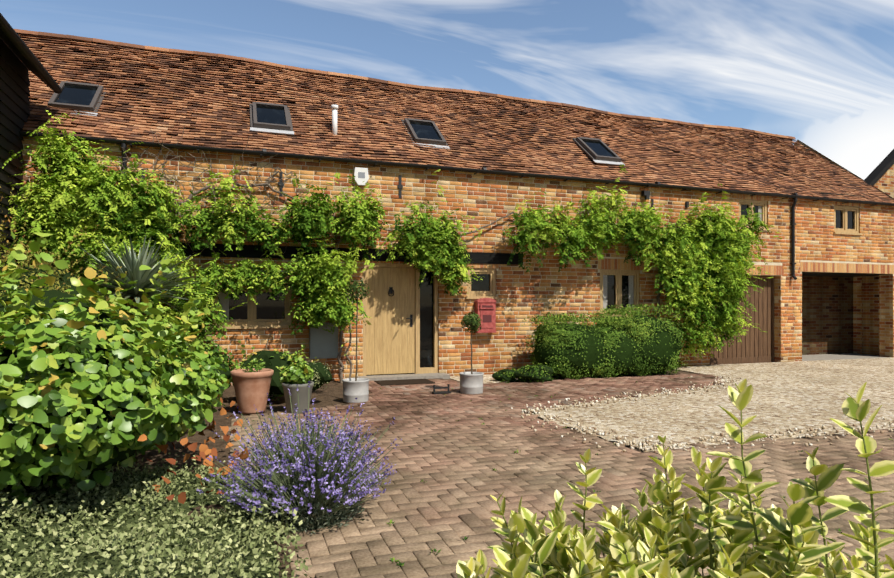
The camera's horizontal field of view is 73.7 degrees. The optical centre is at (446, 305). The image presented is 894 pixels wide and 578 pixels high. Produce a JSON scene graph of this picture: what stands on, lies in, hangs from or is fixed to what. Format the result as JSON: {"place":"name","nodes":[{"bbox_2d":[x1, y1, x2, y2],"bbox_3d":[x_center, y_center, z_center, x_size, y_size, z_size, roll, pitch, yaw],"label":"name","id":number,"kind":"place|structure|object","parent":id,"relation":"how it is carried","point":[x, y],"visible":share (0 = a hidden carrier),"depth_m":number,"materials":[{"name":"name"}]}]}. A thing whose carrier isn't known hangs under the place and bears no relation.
{"place":"outdoors","nodes":[
{"label":"outdoors","id":0,"kind":"place"},
{"bbox_2d":[0,38,29,270],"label":"weatherboard wall","id":1,"kind":"structure","parent":0,"point":[14,96],"depth_m":8.27,"materials":[{"name":"black wood"}]},
{"bbox_2d":[0,13,61,93],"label":"roof eave","id":2,"kind":"object","parent":1,"relation":"attached to","point":[13,41],"visible":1,"depth_m":7.91,"materials":[{"name":"black wood"}]},
{"bbox_2d":[304,361,335,390],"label":"shrub","id":3,"kind":"object","parent":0,"point":[321,370],"depth_m":7.69,"materials":[{"name":"green plant"}]},
{"bbox_2d":[344,278,368,380],"bbox_3d":[-1.213,0.329,8.026,0.344,1.405,0.347,0,0,-19],"label":"topiary tree","id":4,"kind":"object","parent":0,"point":[355,285],"depth_m":7.99,"materials":[{"name":"green plant"}]},
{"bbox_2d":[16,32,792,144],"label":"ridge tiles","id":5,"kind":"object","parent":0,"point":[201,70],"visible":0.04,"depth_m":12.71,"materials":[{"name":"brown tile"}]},
{"bbox_2d":[0,0,893,179],"label":"sky","id":6,"kind":"structure","parent":0,"point":[818,73],"materials":[{"name":"blue"}]},
{"bbox_2d":[513,363,558,381],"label":"hedge plant","id":7,"kind":"object","parent":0,"point":[550,372],"depth_m":9.98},
{"bbox_2d":[575,143,616,167],"bbox_3d":[3.296,-3.338,13.189,0.600,0.703,0.842,0,0,-19],"label":"flashing","id":8,"kind":"object","parent":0,"point":[590,158],"visible":0.07,"depth_m":12.94,"materials":[{"name":"metal"}]},
{"bbox_2d":[535,357,893,451],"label":"gravel drive","id":9,"kind":"structure","parent":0,"point":[801,395],"depth_m":7.59,"materials":[{"name":"beige gravel"}]},
{"bbox_2d":[511,375,893,453],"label":"loose pebbles","id":10,"kind":"object","parent":9,"relation":"on","point":[711,440],"visible":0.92,"depth_m":6.10,"materials":[{"name":"beige gravel"}]},
{"bbox_2d":[802,272,884,276],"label":"bay ceiling","id":11,"kind":"structure","parent":0,"point":[834,274],"depth_m":15.05,"materials":[{"name":"black wood"}]},
{"bbox_2d":[802,354,887,360],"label":"carport floor","id":12,"kind":"structure","parent":0,"point":[815,357],"depth_m":14.89,"materials":[{"name":"grey concrete"}]},
{"bbox_2d":[862,164,893,353],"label":"brick wall","id":13,"kind":"structure","parent":0,"point":[884,183],"depth_m":16.11,"materials":[{"name":"orange brick"}]},
{"bbox_2d":[859,149,893,190],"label":"bargeboard","id":14,"kind":"object","parent":13,"relation":"attached to","point":[876,174],"depth_m":15.84,"materials":[{"name":"black wood"}]},
{"label":"ground","id":15,"kind":"structure","parent":0,"visible":0},
{"bbox_2d":[111,381,346,577],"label":"planting bed","id":16,"kind":"object","parent":15,"relation":"on","point":[330,393],"depth_m":5.64,"materials":[{"name":"soil"}]},
{"bbox_2d":[0,186,136,300],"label":"olive shrub","id":17,"kind":"object","parent":16,"relation":"on","point":[26,253],"depth_m":5.50,"materials":[{"name":"green plant"}]},
{"bbox_2d":[0,232,228,511],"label":"shrub","id":18,"kind":"object","parent":16,"relation":"on","point":[137,364],"depth_m":3.34,"materials":[{"name":"green plant"}]},
{"bbox_2d":[0,473,278,577],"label":"ground cover mound","id":19,"kind":"object","parent":16,"relation":"on","point":[20,545],"visible":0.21,"depth_m":3.07,"materials":[{"name":"green plant"}]},
{"bbox_2d":[138,394,248,503],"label":"autumn leaves","id":20,"kind":"object","parent":19,"relation":"on","point":[205,451],"visible":0.77,"depth_m":3.87,"materials":[{"name":"orange plant"}]},
{"bbox_2d":[71,236,216,316],"bbox_3d":[-4.005,0.210,7.710,1.907,2.242,1.659,0,0,-19],"label":"yucca","id":21,"kind":"object","parent":16,"relation":"on","point":[131,264],"depth_m":7.55,"materials":[{"name":"green plant"}]},
{"bbox_2d":[0,448,321,577],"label":"ground cover leaves","id":22,"kind":"object","parent":16,"relation":"on","point":[75,549],"visible":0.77,"depth_m":2.96,"materials":[{"name":"green plant"}]},
{"bbox_2d":[135,311,207,426],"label":"shrub leaves","id":23,"kind":"object","parent":16,"relation":"on","point":[191,319],"depth_m":5.64,"materials":[{"name":"green plant"}]},
{"bbox_2d":[172,319,234,387],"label":"shrub leaves","id":24,"kind":"object","parent":16,"relation":"on","point":[215,352],"visible":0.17,"depth_m":7.68,"materials":[{"name":"green plant"}]},
{"bbox_2d":[181,349,230,399],"bbox_3d":[-3.391,0.899,7.584,1.143,0.760,1.113,0,0,22],"label":"bed shrub","id":25,"kind":"object","parent":16,"relation":"on","point":[227,373],"visible":0.08,"depth_m":7.56,"materials":[{"name":"green plant"}]},
{"bbox_2d":[240,350,298,394],"bbox_3d":[-2.380,0.921,8.103,0.855,0.638,0.865,0,0,18],"label":"bed shrub","id":26,"kind":"object","parent":16,"relation":"on","point":[276,387],"visible":0.31,"depth_m":7.77,"materials":[{"name":"green plant"}]},
{"bbox_2d":[229,340,317,400],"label":"shrub leaves","id":27,"kind":"object","parent":16,"relation":"on","point":[293,355],"visible":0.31,"depth_m":7.91,"materials":[{"name":"green plant"}]},
{"bbox_2d":[196,381,401,534],"bbox_3d":[-0.871,0.882,3.638,1.198,0.852,1.205,0,0,-19],"label":"lavender","id":28,"kind":"object","parent":16,"relation":"in","point":[297,468],"depth_m":3.43,"materials":[{"name":"purple plant"}]},
{"bbox_2d":[204,391,393,518],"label":"lavender stalks","id":29,"kind":"object","parent":28,"relation":"attached to","point":[304,448],"visible":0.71,"depth_m":3.49,"materials":[{"name":"plant"}]},
{"bbox_2d":[366,373,413,375],"bbox_3d":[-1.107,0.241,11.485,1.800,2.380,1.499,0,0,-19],"label":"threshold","id":30,"kind":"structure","parent":15,"relation":"on","point":[390,374],"depth_m":10.72,"materials":[{"name":"brown wood"}]},
{"bbox_2d":[22,136,893,384],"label":"barn bricks","id":31,"kind":"object","parent":15,"relation":"on","point":[523,308],"visible":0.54,"depth_m":11.24,"materials":[{"name":"orange brick"}]},
{"bbox_2d":[23,137,893,382],"bbox_3d":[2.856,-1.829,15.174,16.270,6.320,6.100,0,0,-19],"label":"barn wall","id":32,"kind":"structure","parent":15,"relation":"on","point":[879,315],"depth_m":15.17,"materials":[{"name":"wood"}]},
{"bbox_2d":[209,285,293,328],"bbox_3d":[-3.215,0.024,9.826,1.320,0.703,0.145,0,0,-19],"label":"window frame","id":33,"kind":"object","parent":32,"relation":"in","point":[251,321],"visible":0.58,"depth_m":9.83,"materials":[{"name":"beige wood"}]},
{"bbox_2d":[222,289,284,321],"bbox_3d":[-3.233,0.001,9.875,1.130,0.530,0.001,0,0,-19],"label":"window glass","id":34,"kind":"object","parent":33,"relation":"in","point":[267,308],"visible":0.4,"depth_m":9.93,"materials":[{"name":"black glass"}]},
{"bbox_2d":[309,323,337,358],"bbox_3d":[-2.089,0.591,10.105,0.470,0.600,0.168,0,0,-19],"label":"meter box","id":35,"kind":"object","parent":32,"relation":"attached to","point":[323,344],"visible":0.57,"depth_m":10.03,"materials":[{"name":"grey plastic"}]},
{"bbox_2d":[153,243,522,264],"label":"old beam","id":36,"kind":"structure","parent":32,"relation":"on","point":[249,251],"depth_m":10.06,"materials":[{"name":"black wood"}]},
{"bbox_2d":[353,167,368,185],"bbox_3d":[-1.495,-2.239,10.359,0.273,0.300,0.085,0,0,-19],"label":"alarm box","id":37,"kind":"object","parent":32,"relation":"attached to","point":[359,182],"visible":0.84,"depth_m":10.32,"materials":[{"name":"white plastic"}]},
{"bbox_2d":[358,172,364,177],"bbox_3d":[-1.480,-2.259,10.318,0.120,0.100,0.004,0,0,-19],"label":"alarm box panel","id":38,"kind":"object","parent":37,"relation":"attached to","point":[361,174],"visible":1,"depth_m":10.32,"materials":[{"name":"grey plastic"}]},
{"bbox_2d":[21,162,730,250],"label":"training wires","id":39,"kind":"object","parent":32,"relation":"attached to","point":[393,213],"visible":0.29,"depth_m":10.63,"materials":[{"name":"grey"}]},
{"bbox_2d":[2,110,781,382],"bbox_3d":[0.352,-0.731,10.346,14.154,4.206,1.358,0,0,-19],"label":"climbing vine","id":40,"kind":"object","parent":32,"relation":"attached to","point":[76,195],"depth_m":9.65,"materials":[{"name":"green plant"}]},
{"bbox_2d":[363,263,437,375],"bbox_3d":[-0.839,0.292,10.725,1.396,2.078,0.110,0,0,-19],"label":"door frame","id":41,"kind":"object","parent":32,"relation":"attached to","point":[433,369],"visible":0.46,"depth_m":10.78,"materials":[{"name":"brown wood"}]},
{"bbox_2d":[366,267,414,374],"bbox_3d":[-1.007,0.272,10.661,0.892,1.894,0.040,0,0,-19],"label":"door leaf","id":42,"kind":"object","parent":41,"relation":"in","point":[390,340],"visible":0.94,"depth_m":10.64,"materials":[{"name":"brown wood"}]},
{"bbox_2d":[388,287,412,326],"bbox_3d":[-0.831,0.026,10.671,0.456,0.710,0.059,0,0,-19],"label":"door hardware","id":43,"kind":"object","parent":42,"relation":"attached to","point":[391,291],"depth_m":10.64,"materials":[{"name":"black metal"}]},
{"bbox_2d":[420,269,432,367],"bbox_3d":[-0.386,0.226,10.912,0.280,1.810,0.001,0,0,-19],"label":"sidelight glass","id":44,"kind":"object","parent":41,"relation":"attached to","point":[426,323],"visible":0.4,"depth_m":10.92,"materials":[{"name":"black glass"}]},
{"bbox_2d":[140,169,688,210],"bbox_3d":[0.208,-2.044,10.936,10.505,0.650,0.130,0,0,-19],"label":"wall bracket","id":45,"kind":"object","parent":32,"relation":"attached to","point":[646,194],"depth_m":10.62,"materials":[{"name":"black metal"}]},
{"bbox_2d":[28,58,873,206],"bbox_3d":[-0.228,-3.679,14.132,22.320,2.580,6.193,0,0,-19],"label":"roof underlay","id":46,"kind":"object","parent":32,"relation":"on","point":[291,103],"depth_m":12.36,"materials":[{"name":"brown tile"}]},
{"bbox_2d":[44,110,97,116],"bbox_3d":[-5.941,-3.051,9.405,0.740,0.092,0.111,0,0,-19],"label":"skylight flashing","id":47,"kind":"object","parent":46,"relation":"on","point":[95,115],"visible":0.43,"depth_m":9.48,"materials":[{"name":"grey metal"}]},
{"bbox_2d":[45,83,105,111],"bbox_3d":[-6.095,-3.427,9.843,0.720,0.690,0.849,0,0,-19],"label":"skylight flashing","id":48,"kind":"object","parent":46,"relation":"on","point":[98,105],"visible":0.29,"depth_m":9.82,"materials":[{"name":"grey metal"}]},
{"bbox_2d":[48,81,103,111],"bbox_3d":[-6.083,-3.424,9.809,0.620,0.731,0.864,0,0,-19],"label":"skylight frame","id":49,"kind":"object","parent":46,"relation":"on","point":[93,103],"visible":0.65,"depth_m":9.61,"materials":[{"name":"grey metal"}]},
{"bbox_2d":[55,85,96,105],"bbox_3d":[-6.073,-3.440,9.780,0.500,0.532,0.671,0,0,-19],"label":"skylight glass","id":50,"kind":"object","parent":49,"relation":"in","point":[68,94],"visible":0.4,"depth_m":9.79,"materials":[{"name":"black glass"}]},
{"bbox_2d":[252,102,290,130],"bbox_3d":[-3.198,-3.424,10.828,0.620,0.731,0.864,0,0,-19],"label":"skylight frame","id":51,"kind":"object","parent":46,"relation":"on","point":[286,127],"visible":0.71,"depth_m":10.55,"materials":[{"name":"grey metal"}]},
{"bbox_2d":[256,105,285,124],"bbox_3d":[-3.188,-3.440,10.798,0.500,0.532,0.671,0,0,-19],"label":"skylight glass","id":52,"kind":"object","parent":51,"relation":"in","point":[272,115],"visible":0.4,"depth_m":10.82,"materials":[{"name":"black glass"}]},
{"bbox_2d":[250,104,292,130],"bbox_3d":[-3.210,-3.427,10.862,0.720,0.690,0.849,0,0,-19],"label":"skylight flashing","id":53,"kind":"object","parent":46,"relation":"on","point":[251,117],"visible":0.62,"depth_m":10.78,"materials":[{"name":"grey metal"}]},
{"bbox_2d":[250,127,293,134],"bbox_3d":[-3.055,-3.051,10.423,0.740,0.092,0.111,0,0,-19],"label":"skylight flashing","id":54,"kind":"object","parent":46,"relation":"on","point":[271,131],"visible":0.93,"depth_m":10.41,"materials":[{"name":"white metal"}]},
{"bbox_2d":[331,104,337,141],"bbox_3d":[-2.060,-3.345,10.940,0.130,0.650,0.130,0,0,-19],"label":"flue","id":55,"kind":"object","parent":46,"relation":"attached to","point":[334,108],"visible":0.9,"depth_m":10.90,"materials":[{"name":"white plastic"}]},
{"bbox_2d":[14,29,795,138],"bbox_3d":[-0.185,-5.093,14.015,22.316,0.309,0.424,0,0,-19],"label":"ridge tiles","id":56,"kind":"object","parent":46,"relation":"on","point":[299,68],"visible":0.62,"depth_m":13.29,"materials":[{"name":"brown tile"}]},
{"bbox_2d":[401,120,447,145],"bbox_3d":[-0.456,-3.427,11.834,0.720,0.690,0.849,0,0,-19],"label":"skylight flashing","id":57,"kind":"object","parent":46,"relation":"on","point":[410,134],"visible":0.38,"depth_m":11.65,"materials":[{"name":"metal"}]},
{"bbox_2d":[404,118,445,144],"bbox_3d":[-0.444,-3.424,11.800,0.620,0.731,0.864,0,0,-19],"label":"skylight frame","id":58,"kind":"object","parent":46,"relation":"on","point":[442,141],"visible":0.6,"depth_m":11.63,"materials":[{"name":"grey metal"}]},
{"bbox_2d":[410,122,440,139],"bbox_3d":[-0.434,-3.440,11.770,0.500,0.532,0.671,0,0,-19],"label":"skylight glass","id":59,"kind":"object","parent":58,"relation":"in","point":[425,130],"visible":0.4,"depth_m":11.79,"materials":[{"name":"glass"}]},
{"bbox_2d":[414,143,449,148],"bbox_3d":[-0.302,-3.051,11.395,0.740,0.092,0.111,0,0,-19],"label":"skylight flashing","id":60,"kind":"object","parent":46,"relation":"on","point":[439,146],"visible":0.64,"depth_m":11.41,"materials":[{"name":"white metal"}]},
{"bbox_2d":[17,33,893,202],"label":"roof tiles","id":61,"kind":"object","parent":46,"relation":"on","point":[282,141],"visible":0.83,"depth_m":11.98,"materials":[{"name":"brown tile"}]},
{"bbox_2d":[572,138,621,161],"bbox_3d":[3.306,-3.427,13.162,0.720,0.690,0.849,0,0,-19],"label":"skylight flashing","id":62,"kind":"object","parent":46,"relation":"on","point":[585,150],"visible":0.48,"depth_m":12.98,"materials":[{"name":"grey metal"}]},
{"bbox_2d":[576,137,620,161],"bbox_3d":[3.318,-3.424,13.128,0.620,0.731,0.864,0,0,-19],"label":"skylight frame","id":63,"kind":"object","parent":46,"relation":"on","point":[582,143],"visible":0.56,"depth_m":12.99,"materials":[{"name":"grey metal"}]},
{"bbox_2d":[583,140,614,156],"bbox_3d":[3.329,-3.440,13.098,0.500,0.532,0.671,0,0,-19],"label":"skylight glass","id":64,"kind":"object","parent":63,"relation":"in","point":[599,148],"visible":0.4,"depth_m":13.12,"materials":[{"name":"blue glass"}]},
{"bbox_2d":[593,160,624,164],"bbox_3d":[3.461,-3.051,12.723,0.740,0.092,0.111,0,0,-19],"label":"skylight flashing","id":65,"kind":"object","parent":46,"relation":"on","point":[607,162],"visible":1,"depth_m":12.70,"materials":[{"name":"white metal"}]},
{"bbox_2d":[19,131,893,322],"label":"gutter","id":66,"kind":"object","parent":32,"relation":"attached to","point":[264,152],"visible":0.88,"depth_m":10.81,"materials":[{"name":"black paint"}]},
{"bbox_2d":[465,268,498,298],"bbox_3d":[0.641,-0.411,11.187,0.660,0.573,0.145,0,0,-19],"label":"window frame","id":67,"kind":"object","parent":32,"relation":"in","point":[491,293],"visible":0.73,"depth_m":11.20,"materials":[{"name":"beige wood"}]},
{"bbox_2d":[471,274,489,290],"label":"window glass","id":68,"kind":"object","parent":67,"relation":"in","point":[481,285],"visible":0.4,"depth_m":11.25,"materials":[{"name":"black glass"}]},
{"bbox_2d":[474,298,495,332],"bbox_3d":[0.712,0.178,11.077,0.390,0.645,0.200,0,0,-19],"label":"postbox","id":69,"kind":"object","parent":32,"relation":"attached to","point":[486,327],"visible":0.85,"depth_m":11.01,"materials":[{"name":"red metal"}]},
{"bbox_2d":[482,305,492,322],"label":"postbox details","id":70,"kind":"object","parent":69,"relation":"attached to","point":[487,318],"visible":1,"depth_m":10.99,"materials":[{"name":"red metal"}]},
{"bbox_2d":[218,206,761,318],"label":"curtains","id":71,"kind":"object","parent":32,"relation":"attached to","point":[223,302],"visible":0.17,"depth_m":12.14,"materials":[{"name":"grey fabric"}]},
{"bbox_2d":[213,194,893,285],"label":"soldier courses","id":72,"kind":"object","parent":32,"relation":"attached to","point":[610,264],"visible":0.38,"depth_m":13.59,"materials":[{"name":"brick"}]},
{"bbox_2d":[217,194,891,283],"bbox_3d":[3.652,-1.411,12.240,15.920,2.161,0.043,0,0,-19],"label":"soldier mortar","id":73,"kind":"object","parent":32,"relation":"attached to","point":[752,266],"visible":0.19,"depth_m":13.82,"materials":[{"name":"beige"}]},
{"bbox_2d":[599,270,642,316],"bbox_3d":[3.532,-0.251,12.207,1.030,0.953,0.145,0,0,-19],"label":"window frame","id":74,"kind":"object","parent":32,"relation":"in","point":[618,274],"visible":0.6,"depth_m":12.21,"materials":[{"name":"beige wood"}]},
{"bbox_2d":[607,273,628,308],"bbox_3d":[3.514,-0.274,12.257,0.840,0.780,0.001,0,0,-19],"label":"window glass","id":75,"kind":"object","parent":74,"relation":"in","point":[611,290],"visible":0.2,"depth_m":12.23,"materials":[{"name":"black glass"}]},
{"bbox_2d":[710,275,773,364],"bbox_3d":[6.597,0.322,13.483,2.036,2.018,0.080,0,0,-19],"label":"garage door","id":76,"kind":"structure","parent":32,"relation":"attached to","point":[755,345],"depth_m":13.63,"materials":[{"name":"brown wood"}]},
{"bbox_2d":[719,185,769,192],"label":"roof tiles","id":77,"kind":"object","parent":32,"relation":"attached to","point":[742,187],"depth_m":13.35,"materials":[{"name":"brown tile"}]},
{"bbox_2d":[739,199,770,230],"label":"window frame","id":78,"kind":"object","parent":32,"relation":"in","point":[763,204],"visible":0.46,"depth_m":13.41,"materials":[{"name":"beige wood"}]},
{"bbox_2d":[741,205,757,222],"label":"window glass","id":79,"kind":"object","parent":78,"relation":"in","point":[744,208],"depth_m":13.38,"materials":[{"name":"black glass"}]},
{"bbox_2d":[811,192,864,198],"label":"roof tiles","id":80,"kind":"object","parent":32,"relation":"attached to","point":[822,193],"visible":0.14,"depth_m":14.36,"materials":[{"name":"brown tile"}]},
{"bbox_2d":[833,205,862,234],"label":"window frame","id":81,"kind":"object","parent":32,"relation":"in","point":[843,230],"visible":0.81,"depth_m":14.36,"materials":[{"name":"beige wood"}]},
{"bbox_2d":[836,210,853,228],"bbox_3d":[9.592,-2.074,14.402,0.730,0.520,0.001,0,0,-19],"label":"window glass","id":82,"kind":"object","parent":81,"relation":"in","point":[850,219],"depth_m":14.44,"materials":[{"name":"black glass"}]},
{"bbox_2d":[219,369,893,577],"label":"pavers","id":83,"kind":"object","parent":15,"relation":"on","point":[449,505],"visible":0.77,"depth_m":4.64,"materials":[{"name":"brown brick"}]},
{"bbox_2d":[230,368,273,413],"bbox_3d":[-2.351,1.031,7.196,0.500,0.500,0.500,0,0,-19],"label":"terracotta pot","id":84,"kind":"object","parent":83,"relation":"on","point":[251,389],"visible":0.92,"depth_m":7.04,"materials":[{"name":"orange ceramic"}]},
{"bbox_2d":[239,358,265,371],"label":"potted plant leaves","id":85,"kind":"object","parent":84,"relation":"in","point":[257,367],"visible":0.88,"depth_m":7.14,"materials":[{"name":"green plant"}]},
{"bbox_2d":[282,381,313,413],"bbox_3d":[-1.800,1.103,7.199,0.380,0.355,0.380,0,0,-19],"label":"grey pot","id":86,"kind":"object","parent":83,"relation":"on","point":[304,393],"visible":0.77,"depth_m":7.07,"materials":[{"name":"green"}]},
{"bbox_2d":[276,354,313,383],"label":"grey pot plant leaves","id":87,"kind":"object","parent":86,"relation":"in","point":[302,374],"visible":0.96,"depth_m":7.09,"materials":[{"name":"plant"}]},
{"bbox_2d":[342,378,368,402],"bbox_3d":[-1.223,1.136,7.997,0.360,0.290,0.360,0,0,-19],"label":"white tub","id":88,"kind":"object","parent":83,"relation":"on","point":[353,389],"visible":1,"depth_m":7.86,"materials":[{"name":"white ceramic"}]},
{"bbox_2d":[357,373,449,380],"bbox_3d":[-0.769,1.281,10.496,1.620,0.100,0.370,0,0,-19],"label":"doorstep","id":89,"kind":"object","parent":83,"relation":"on","point":[409,376],"depth_m":10.41,"materials":[{"name":"grey stone"}]},
{"bbox_2d":[374,379,434,385],"bbox_3d":[-0.711,1.272,9.912,0.900,0.018,0.550,0,0,-19],"label":"door mat","id":90,"kind":"object","parent":83,"relation":"on","point":[402,382],"depth_m":9.79,"materials":[{"name":"black rubber"}]},
{"bbox_2d":[432,384,450,393],"bbox_3d":[-0.082,1.218,8.729,0.260,0.125,0.120,0,0,-19],"label":"boot scraper","id":91,"kind":"object","parent":83,"relation":"on","point":[439,392],"visible":1,"depth_m":8.70,"materials":[{"name":"black metal"}]},
{"bbox_2d":[459,372,483,393],"bbox_3d":[0.361,1.136,8.768,0.360,0.290,0.360,0,0,-19],"label":"white tub","id":92,"kind":"object","parent":83,"relation":"on","point":[470,383],"visible":0.92,"depth_m":8.62,"materials":[{"name":"white ceramic"}]},
{"bbox_2d":[461,312,482,373],"bbox_3d":[0.360,0.561,8.773,0.316,0.941,0.332,0,0,-19],"label":"topiary tree","id":93,"kind":"object","parent":92,"relation":"in","point":[468,320],"depth_m":8.71,"materials":[{"name":"green plant"}]},
{"bbox_2d":[450,374,519,383],"bbox_3d":[0.885,1.291,10.571,1.550,0.001,1.230,0,0,-19],"label":"gravel strip","id":94,"kind":"object","parent":83,"relation":"on","point":[488,378],"depth_m":10.49,"materials":[{"name":"beige gravel"}]},
{"bbox_2d":[492,369,516,381],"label":"hedge plant","id":95,"kind":"object","parent":94,"relation":"on","point":[505,377],"visible":0.79,"depth_m":10.12,"materials":[{"name":"green plant"}]},
{"bbox_2d":[492,364,518,381],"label":"hedge plant leaves","id":96,"kind":"object","parent":95,"relation":"on","point":[507,373],"visible":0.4,"depth_m":10.09,"materials":[{"name":"green plant"}]},
{"bbox_2d":[536,323,565,342],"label":"hedge","id":97,"kind":"object","parent":83,"relation":"on","point":[538,336],"visible":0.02,"depth_m":10.77,"materials":[{"name":"green plant"}]},
{"bbox_2d":[534,323,609,377],"bbox_3d":[2.349,0.811,10.886,1.657,0.981,1.089,0,0,-19],"label":"hedge","id":98,"kind":"object","parent":83,"relation":"on","point":[591,354],"visible":0.44,"depth_m":10.41,"materials":[{"name":"green plant"}]},
{"bbox_2d":[252,377,892,567],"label":"paving weeds","id":99,"kind":"object","parent":83,"relation":"on","point":[402,564],"visible":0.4,"depth_m":4.29,"materials":[{"name":"green plant"}]},
{"bbox_2d":[525,314,689,379],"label":"hedge leaves","id":100,"kind":"object","parent":83,"relation":"on","point":[556,329],"visible":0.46,"depth_m":10.67,"materials":[{"name":"green plant"}]},
{"bbox_2d":[522,303,693,329],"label":"hedge shoots","id":101,"kind":"object","parent":100,"relation":"attached to","point":[574,319],"visible":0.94,"depth_m":10.95,"materials":[{"name":"green plant"}]},
{"bbox_2d":[604,327,638,375],"bbox_3d":[3.053,0.848,11.094,1.679,0.907,1.056,0,0,-19],"label":"hedge","id":102,"kind":"object","parent":83,"relation":"on","point":[627,347],"visible":0.19,"depth_m":10.62,"materials":[{"name":"green plant"}]},
{"bbox_2d":[623,315,681,374],"bbox_3d":[3.730,0.742,11.296,1.428,1.117,1.117,0,0,-19],"label":"hedge","id":103,"kind":"object","parent":83,"relation":"on","point":[662,349],"visible":0.35,"depth_m":10.83,"materials":[{"name":"green plant"}]},
{"bbox_2d":[456,379,893,577],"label":"shrub","id":104,"kind":"object","parent":83,"relation":"on","point":[772,547],"depth_m":1.52,"materials":[{"name":"plant"}]},
{"bbox_2d":[609,561,741,577],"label":"shrub","id":105,"kind":"object","parent":83,"relation":"on","point":[680,565],"visible":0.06,"depth_m":1.71,"materials":[{"name":"green plant"}]},
{"bbox_2d":[802,276,852,354],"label":"bay walls","id":106,"kind":"structure","parent":15,"relation":"on","point":[827,314],"depth_m":15.96,"materials":[{"name":"brown brick"}]},
{"bbox_2d":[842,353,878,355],"bbox_3d":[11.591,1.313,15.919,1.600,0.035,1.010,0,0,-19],"label":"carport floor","id":107,"kind":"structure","parent":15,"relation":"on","point":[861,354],"depth_m":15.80,"materials":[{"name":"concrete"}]}
]}

